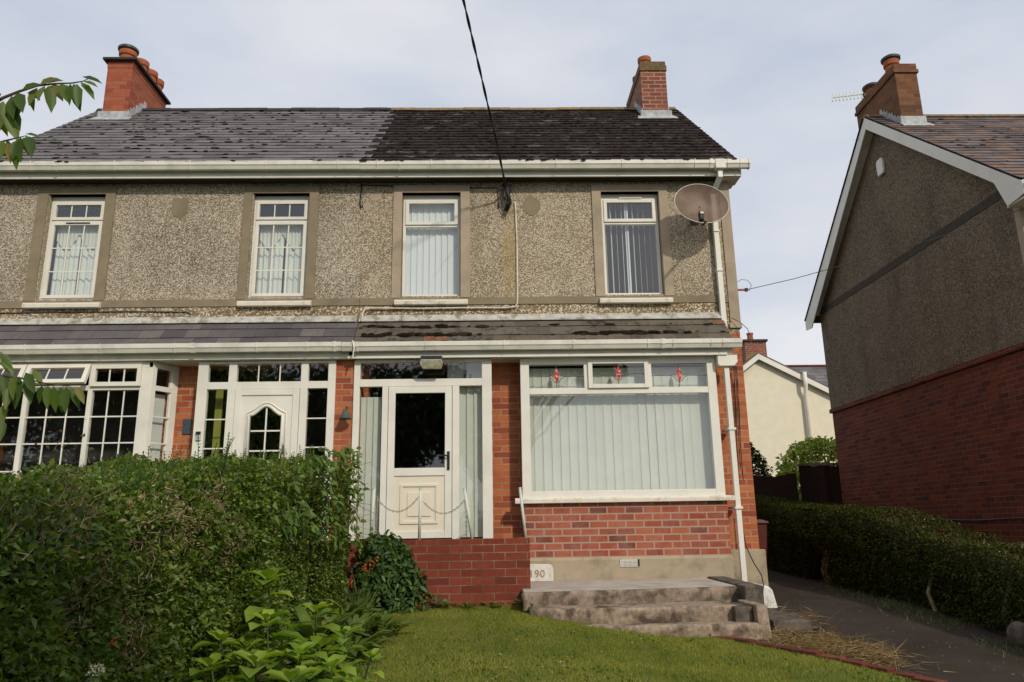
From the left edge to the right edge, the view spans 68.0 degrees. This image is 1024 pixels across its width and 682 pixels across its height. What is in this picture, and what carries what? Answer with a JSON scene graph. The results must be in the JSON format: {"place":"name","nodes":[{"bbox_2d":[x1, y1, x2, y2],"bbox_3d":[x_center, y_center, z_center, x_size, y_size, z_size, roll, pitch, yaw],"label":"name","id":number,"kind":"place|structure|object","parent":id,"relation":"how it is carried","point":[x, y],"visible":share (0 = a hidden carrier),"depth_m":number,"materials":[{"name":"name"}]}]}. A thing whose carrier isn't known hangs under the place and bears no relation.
{"place":"outdoors","nodes":[
{"label":"outdoors","id":0,"kind":"place"},
{"bbox_2d":[0,0,1023,364],"label":"sky","id":1,"kind":"structure","parent":0,"point":[760,78],"materials":[{"name":"white"}]},
{"bbox_2d":[333,604,924,681],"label":"lawn","id":2,"kind":"structure","parent":0,"point":[559,645],"depth_m":6.36,"materials":[{"name":"plant"}]},
{"bbox_2d":[253,604,380,681],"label":"flower bed","id":3,"kind":"object","parent":2,"relation":"on","point":[259,677],"visible":0.01,"depth_m":5.68,"materials":[{"name":"plant"}]},
{"bbox_2d":[189,568,387,681],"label":"hydrangea","id":4,"kind":"object","parent":3,"relation":"on","point":[301,671],"visible":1,"depth_m":4.63,"materials":[{"name":"green plant"}]},
{"bbox_2d":[264,642,372,681],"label":"perennial plant","id":5,"kind":"object","parent":3,"relation":"on","point":[290,662],"visible":0.13,"depth_m":5.47,"materials":[{"name":"green plant"}]},
{"bbox_2d":[278,606,370,651],"bbox_3d":[-1.655,2.458,6.370,0.876,0.408,0.955,10,-18,-38],"label":"perennial plant","id":6,"kind":"object","parent":3,"relation":"on","point":[307,631],"visible":0.38,"depth_m":6.38,"materials":[{"name":"green plant"}]},
{"bbox_2d":[309,598,391,621],"bbox_3d":[-1.583,2.622,7.224,0.778,0.333,0.886,11,-18,-39],"label":"perennial plant","id":7,"kind":"object","parent":3,"relation":"on","point":[350,607],"visible":0.3,"depth_m":7.18,"materials":[{"name":"green plant"}]},
{"bbox_2d":[316,631,395,662],"bbox_3d":[-1.331,2.466,6.059,0.768,0.287,0.674,-10,-16,33],"label":"perennial plant","id":8,"kind":"object","parent":3,"relation":"on","point":[356,652],"visible":0.56,"depth_m":6.05,"materials":[{"name":"green plant"}]},
{"bbox_2d":[314,612,398,647],"bbox_3d":[-1.405,2.550,6.670,0.788,0.307,0.790,8,-17,-33],"label":"perennial plant","id":9,"kind":"object","parent":3,"relation":"on","point":[365,618],"visible":0.38,"depth_m":6.74,"materials":[{"name":"green plant"}]},
{"bbox_2d":[334,557,380,607],"bbox_3d":[-1.575,2.570,7.798,0.486,0.684,0.505,-14,-19,43],"label":"flowering plant","id":10,"kind":"object","parent":3,"relation":"on","point":[360,596],"visible":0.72,"depth_m":7.75,"materials":[{"name":"green plant"}]},
{"bbox_2d":[365,613,420,636],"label":"perennial plant","id":11,"kind":"object","parent":2,"relation":"on","point":[392,624],"visible":0.42,"depth_m":7.02,"materials":[{"name":"green plant"}]},
{"bbox_2d":[345,527,447,613],"bbox_3d":[-1.294,2.566,8.270,1.210,1.064,0.451,-1,-14,-2],"label":"creeper bush","id":12,"kind":"object","parent":2,"relation":"on","point":[390,576],"visible":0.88,"depth_m":8.25,"materials":[{"name":"green plant"}]},
{"bbox_2d":[438,603,459,608],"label":"weed","id":13,"kind":"object","parent":2,"relation":"on","point":[446,606],"visible":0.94,"depth_m":8.30,"materials":[{"name":"green plant"}]},
{"bbox_2d":[460,602,476,608],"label":"weed","id":14,"kind":"object","parent":2,"relation":"on","point":[466,604],"visible":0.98,"depth_m":8.31,"materials":[{"name":"green plant"}]},
{"bbox_2d":[481,601,503,607],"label":"weed","id":15,"kind":"object","parent":2,"relation":"on","point":[494,604],"visible":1,"depth_m":8.31,"materials":[{"name":"green plant"}]},
{"bbox_2d":[514,599,533,605],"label":"weed","id":16,"kind":"object","parent":2,"relation":"on","point":[520,601],"visible":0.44,"depth_m":8.12,"materials":[{"name":"green plant"}]},
{"bbox_2d":[398,616,736,681],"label":"fallen leaves","id":17,"kind":"object","parent":2,"relation":"on","point":[538,656],"visible":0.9,"depth_m":6.29,"materials":[{"name":"plant"}]},
{"bbox_2d":[767,569,1023,681],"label":"driveway","id":18,"kind":"structure","parent":0,"point":[958,654],"depth_m":7.86,"materials":[{"name":"grey asphalt"}]},
{"bbox_2d":[750,442,773,476],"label":"shrub","id":19,"kind":"object","parent":18,"relation":"on","point":[756,459],"visible":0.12,"depth_m":18.36,"materials":[{"name":"green plant"}]},
{"bbox_2d":[757,519,768,562],"bbox_3d":[4.029,3.557,12.924,0.580,0.998,0.605,-1,-14,-2],"label":"wheelie bin","id":20,"kind":"object","parent":18,"relation":"on","point":[762,529],"visible":0.14,"depth_m":12.74,"materials":[{"name":"red plastic"}]},
{"bbox_2d":[754,583,777,607],"bbox_3d":[3.151,3.226,9.563,0.233,0.304,0.506,-1,-14,-2],"label":"guard stone","id":21,"kind":"object","parent":18,"relation":"on","point":[769,597],"visible":0.29,"depth_m":9.35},
{"bbox_2d":[727,601,949,672],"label":"dry grass","id":22,"kind":"structure","parent":18,"relation":"on","point":[813,644],"depth_m":7.11,"materials":[{"name":"plant"}]},
{"bbox_2d":[1007,621,1023,647],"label":"boulder","id":23,"kind":"object","parent":18,"relation":"on","point":[1015,632],"visible":0.9,"depth_m":7.16,"materials":[{"name":"stone"}]},
{"bbox_2d":[794,582,1022,665],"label":"verge grass","id":24,"kind":"structure","parent":0,"point":[883,600],"depth_m":8.83,"materials":[{"name":"green plant"}]},
{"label":"garden ground","id":25,"kind":"structure","parent":0,"visible":0},
{"bbox_2d":[0,76,101,440],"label":"cherry tree","id":26,"kind":"object","parent":25,"relation":"on","point":[12,108],"visible":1,"depth_m":4.32,"materials":[{"name":"green plant"}]},
{"bbox_2d":[0,419,358,681],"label":"hedge","id":27,"kind":"object","parent":25,"relation":"on","point":[145,564],"visible":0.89,"depth_m":4.00,"materials":[{"name":"green plant"}]},
{"bbox_2d":[82,663,105,681],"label":"flower head","id":28,"kind":"object","parent":27,"relation":"attached to","point":[95,667],"visible":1,"depth_m":3.15},
{"bbox_2d":[85,637,116,665],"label":"stem","id":29,"kind":"object","parent":27,"relation":"attached to","point":[112,642],"visible":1,"depth_m":3.30,"materials":[{"name":"plant"}]},
{"bbox_2d":[267,445,374,563],"bbox_3d":[-1.765,1.524,7.062,0.346,1.298,3.206,-2,-14,3],"label":"climbing plant","id":30,"kind":"object","parent":27,"relation":"attached to","point":[289,514],"visible":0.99,"depth_m":7.44,"materials":[{"name":"green plant"}]},
{"bbox_3d":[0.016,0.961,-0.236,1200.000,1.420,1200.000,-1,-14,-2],"label":"ground","id":31,"kind":"structure","parent":0,"visible":0},
{"bbox_2d":[0,43,398,539],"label":"house","id":32,"kind":"structure","parent":31,"relation":"on","point":[236,233],"depth_m":10.84,"materials":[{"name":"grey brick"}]},
{"bbox_2d":[21,186,116,308],"bbox_3d":[-6.272,-1.322,10.857,1.105,1.837,0.291,-1,-14,-2],"label":"window","id":33,"kind":"structure","parent":32,"relation":"in","point":[95,233],"depth_m":10.89,"materials":[{"name":"white plastic"}]},
{"bbox_2d":[0,362,179,505],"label":"bay window","id":34,"kind":"structure","parent":32,"relation":"in","point":[150,410],"depth_m":9.97,"materials":[{"name":"white plastic"}]},
{"bbox_2d":[0,311,190,316],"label":"wall wire","id":35,"kind":"object","parent":32,"relation":"attached to","point":[97,311],"depth_m":10.55,"materials":[{"name":"metal"}]},
{"bbox_2d":[182,419,191,433],"bbox_3d":[-4.376,1.153,10.210,0.114,0.204,0.018,-1,-14,-2],"label":"house plaque","id":36,"kind":"object","parent":32,"relation":"attached to","point":[186,427],"visible":1,"depth_m":10.20,"materials":[{"name":"grey stone"}]},
{"bbox_2d":[195,431,200,440],"bbox_3d":[-4.081,1.235,9.864,0.060,0.115,0.031,-1,-14,-2],"label":"doorbell","id":37,"kind":"object","parent":32,"relation":"attached to","point":[198,432],"visible":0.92,"depth_m":9.86,"materials":[{"name":"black plastic"}]},
{"bbox_2d":[231,389,299,461],"bbox_3d":[-3.218,1.585,9.826,0.840,1.950,0.076,-1,-14,-2],"label":"front door","id":38,"kind":"structure","parent":32,"relation":"in","point":[264,419],"depth_m":9.95,"materials":[{"name":"white plastic"}]},
{"bbox_2d":[236,186,319,306],"bbox_3d":[-3.340,-1.351,10.933,1.077,1.837,0.291,-1,-14,-2],"label":"window","id":39,"kind":"structure","parent":32,"relation":"in","point":[295,230],"depth_m":10.97,"materials":[{"name":"white plastic"}]},
{"bbox_2d":[359,183,362,206],"bbox_3d":[-2.192,-2.123,11.055,0.057,0.408,0.040,-1,-14,-2],"label":"drop wire","id":40,"kind":"object","parent":32,"relation":"hanging from","point":[361,195],"visible":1,"depth_m":11.05,"materials":[{"name":"black plastic"}]},
{"bbox_2d":[313,537,530,606],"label":"porch wall","id":41,"kind":"structure","parent":31,"relation":"on","point":[459,572],"depth_m":8.49,"materials":[{"name":"brick"}]},
{"bbox_2d":[369,488,375,536],"bbox_3d":[-1.593,1.977,8.664,0.062,0.592,0.042,-1,-14,-2],"label":"chain post","id":42,"kind":"object","parent":41,"relation":"on","point":[372,506],"visible":0.83,"depth_m":8.67,"materials":[{"name":"white metal"}]},
{"bbox_2d":[374,496,378,533],"bbox_3d":[-1.599,2.115,8.601,0.150,0.712,0.065,10,-18,-38],"label":"chain","id":43,"kind":"object","parent":42,"relation":"hanging from","point":[376,515],"visible":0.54,"depth_m":8.65,"materials":[{"name":"grey metal"}]},
{"bbox_2d":[418,488,422,539],"bbox_3d":[-1.051,1.976,8.677,0.046,0.581,0.042,-1,-14,-2],"label":"chain post","id":44,"kind":"object","parent":41,"relation":"on","point":[419,514],"visible":1,"depth_m":8.66,"materials":[{"name":"white metal"}]},
{"bbox_2d":[376,496,418,512],"bbox_3d":[-1.313,1.875,8.696,0.491,0.180,0.027,-1,-14,-2],"label":"chain","id":45,"kind":"object","parent":44,"relation":"hanging from","point":[397,510],"visible":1,"depth_m":8.69,"materials":[{"name":"grey metal"}]},
{"bbox_2d":[463,488,472,538],"bbox_3d":[-0.503,1.976,8.690,0.123,0.575,0.042,-1,-14,-2],"label":"chain post","id":46,"kind":"object","parent":41,"relation":"on","point":[468,514],"visible":1,"depth_m":8.68,"materials":[{"name":"white metal"}]},
{"bbox_2d":[423,499,464,514],"bbox_3d":[-0.779,1.905,8.701,0.487,0.167,0.027,-1,-14,-2],"label":"chain","id":47,"kind":"object","parent":46,"relation":"hanging from","point":[445,512],"visible":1,"depth_m":8.69,"materials":[{"name":"grey metal"}]},
{"bbox_2d":[457,500,467,538],"bbox_3d":[-0.571,2.035,8.669,0.124,0.437,0.036,-1,-14,-2],"label":"chain","id":48,"kind":"object","parent":46,"relation":"hanging from","point":[465,521],"visible":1,"depth_m":8.66,"materials":[{"name":"grey metal"}]},
{"bbox_2d":[518,487,526,537],"bbox_3d":[0.122,1.969,8.707,0.092,0.574,0.042,-1,-14,-2],"label":"chain post","id":49,"kind":"object","parent":41,"relation":"on","point":[522,512],"visible":1,"depth_m":8.70,"materials":[{"name":"white metal"}]},
{"bbox_2d":[330,55,768,586],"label":"house","id":50,"kind":"structure","parent":31,"relation":"on","point":[582,393],"depth_m":10.40,"materials":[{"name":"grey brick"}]},
{"bbox_2d":[339,406,351,419],"bbox_3d":[-2.166,0.931,9.902,0.163,0.173,0.179,-11,-17,37],"label":"bell","id":51,"kind":"object","parent":50,"relation":"attached to","point":[345,414],"visible":1,"depth_m":9.85,"materials":[{"name":"grey metal"}]},
{"bbox_2d":[386,386,451,538],"bbox_3d":[-1.203,1.554,9.856,0.836,1.960,0.126,-1,-14,-2],"label":"front door","id":52,"kind":"structure","parent":50,"relation":"in","point":[419,450],"depth_m":9.87,"materials":[{"name":"white plastic"}]},
{"bbox_2d":[362,185,498,207],"bbox_3d":[-1.205,-2.115,11.086,2.018,0.381,0.014,-1,-14,-2],"label":"eaves wire","id":53,"kind":"object","parent":50,"relation":"attached to","point":[470,187],"visible":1,"depth_m":11.11,"materials":[{"name":"black plastic"}]},
{"bbox_2d":[391,185,469,305],"bbox_3d":[-1.162,-1.375,10.982,1.110,1.837,0.275,-1,-14,-2],"label":"window","id":54,"kind":"structure","parent":50,"relation":"in","point":[436,228],"depth_m":11.06,"materials":[{"name":"white plastic"}]},
{"bbox_2d":[420,356,442,368],"bbox_3d":[-1.060,0.287,10.014,0.298,0.169,0.129,-1,-14,-2],"label":"floodlight","id":55,"kind":"object","parent":50,"relation":"attached to","point":[431,362],"visible":1,"depth_m":9.97,"materials":[{"name":"beige plastic"}]},
{"bbox_2d":[361,201,517,321],"bbox_3d":[-1.015,-1.148,10.831,2.207,1.825,0.099,0,-14,-4],"label":"conduit","id":56,"kind":"object","parent":50,"relation":"attached to","point":[468,307],"visible":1,"depth_m":10.68,"materials":[{"name":"white plastic"}]},
{"bbox_2d":[501,183,511,211],"bbox_3d":[-0.076,-2.094,11.014,0.159,0.455,0.134,-1,-14,-2],"label":"cable tangle","id":57,"kind":"object","parent":50,"relation":"hanging from","point":[508,200],"visible":1,"depth_m":10.98,"materials":[{"name":"black plastic"}]},
{"bbox_2d":[462,0,506,186],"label":"overhead cable","id":58,"kind":"object","parent":57,"relation":"attached to","point":[480,73],"visible":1,"depth_m":9.71,"materials":[{"name":"black plastic"}]},
{"bbox_2d":[515,356,735,503],"bbox_3d":[1.453,1.168,10.110,2.860,1.923,0.232,-1,-14,-2],"label":"picture window","id":59,"kind":"structure","parent":50,"relation":"in","point":[589,434],"depth_m":10.18,"materials":[{"name":"white plastic"}]},
{"bbox_2d":[591,184,673,303],"bbox_3d":[1.738,-1.399,11.077,1.117,1.837,0.314,-1,-14,-2],"label":"window","id":60,"kind":"structure","parent":50,"relation":"in","point":[659,201],"depth_m":11.10,"materials":[{"name":"white plastic"}]},
{"bbox_2d":[674,184,728,225],"bbox_3d":[2.605,-1.875,10.687,0.758,0.763,0.605,12,-19,-43],"label":"satellite dish","id":61,"kind":"object","parent":50,"relation":"attached to","point":[696,204],"visible":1,"depth_m":10.76,"materials":[{"name":"beige metal"}]},
{"bbox_2d":[733,366,743,480],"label":"hanging cables","id":62,"kind":"object","parent":50,"relation":"hanging from","point":[737,410],"visible":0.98,"depth_m":10.37,"materials":[{"name":"black plastic"}]},
{"bbox_2d":[732,318,751,354],"bbox_3d":[3.204,-0.069,10.495,0.223,0.612,0.309,-1,-14,-2],"label":"looped wire","id":63,"kind":"object","parent":50,"relation":"attached to","point":[749,333],"visible":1,"depth_m":10.51,"materials":[{"name":"metal"}]},
{"bbox_2d":[738,279,751,291],"bbox_3d":[3.313,-0.796,10.910,0.251,0.174,0.062,-1,-14,-2],"label":"wire bracket","id":64,"kind":"object","parent":50,"relation":"attached to","point":[745,289],"visible":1,"depth_m":10.88,"materials":[{"name":"metal"}]},
{"bbox_2d":[748,208,1023,289],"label":"phone wire","id":65,"kind":"object","parent":64,"relation":"attached to","point":[891,251],"visible":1,"depth_m":9.53,"materials":[{"name":"metal"}]},
{"bbox_2d":[743,531,763,592],"bbox_3d":[3.068,2.741,9.637,0.109,1.125,0.534,-1,-14,0],"label":"ground cable","id":66,"kind":"object","parent":50,"relation":"attached to","point":[754,563],"visible":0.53,"depth_m":9.70,"materials":[{"name":"black plastic"}]},
{"bbox_2d":[522,576,811,641],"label":"steps","id":67,"kind":"structure","parent":31,"relation":"on","point":[696,607],"depth_m":7.94,"materials":[{"name":"concrete"}]},
{"bbox_2d":[530,564,553,581],"bbox_3d":[0.348,2.908,9.503,0.335,0.227,0.117,-1,-14,-2],"label":"number block","id":68,"kind":"object","parent":67,"relation":"on","point":[541,572],"depth_m":9.45,"materials":[{"name":"stone"}]},
{"bbox_2d":[753,473,798,500],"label":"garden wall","id":69,"kind":"structure","parent":31,"relation":"on","point":[783,486],"depth_m":17.35,"materials":[{"name":"brown wood"}]},
{"bbox_2d":[741,332,835,488],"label":"house","id":70,"kind":"structure","parent":31,"relation":"on","point":[787,405],"depth_m":28.49,"materials":[{"name":"beige paint"}]},
{"bbox_2d":[774,435,837,501],"bbox_3d":[8.243,4.036,20.085,2.520,3.056,1.902,-1,-14,-2],"label":"shrub","id":71,"kind":"object","parent":31,"relation":"on","point":[810,447],"visible":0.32,"depth_m":20.08,"materials":[{"name":"green plant"}]},
{"bbox_2d":[797,463,843,514],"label":"gate","id":72,"kind":"structure","parent":31,"relation":"on","point":[819,482],"depth_m":17.19,"materials":[{"name":"wood"}]},
{"bbox_2d":[709,634,947,681],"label":"brick edging","id":73,"kind":"object","parent":31,"relation":"on","point":[889,670],"visible":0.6,"depth_m":6.48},
{"bbox_2d":[755,494,1023,633],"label":"hedge","id":74,"kind":"object","parent":31,"relation":"on","point":[972,579],"visible":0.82,"depth_m":9.83,"materials":[{"name":"green plant"}]},
{"bbox_2d":[804,53,1023,556],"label":"house","id":75,"kind":"structure","parent":31,"relation":"on","point":[923,344],"depth_m":13.29,"materials":[{"name":"brick"}]},
{"bbox_2d":[832,90,865,101],"bbox_3d":[7.286,-4.558,16.086,0.778,1.876,0.150,-11,-17,35],"label":"tv aerial","id":76,"kind":"object","parent":75,"relation":"attached to","point":[862,94],"visible":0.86,"depth_m":16.26,"materials":[{"name":"grey metal"}]},
{"bbox_2d":[876,157,884,176],"bbox_3d":[7.107,-3.351,14.621,0.060,0.330,0.240,-1,-14,-2],"label":"alarm box","id":77,"kind":"object","parent":75,"relation":"attached to","point":[880,165],"visible":1,"depth_m":14.57,"materials":[{"name":"white plastic"}]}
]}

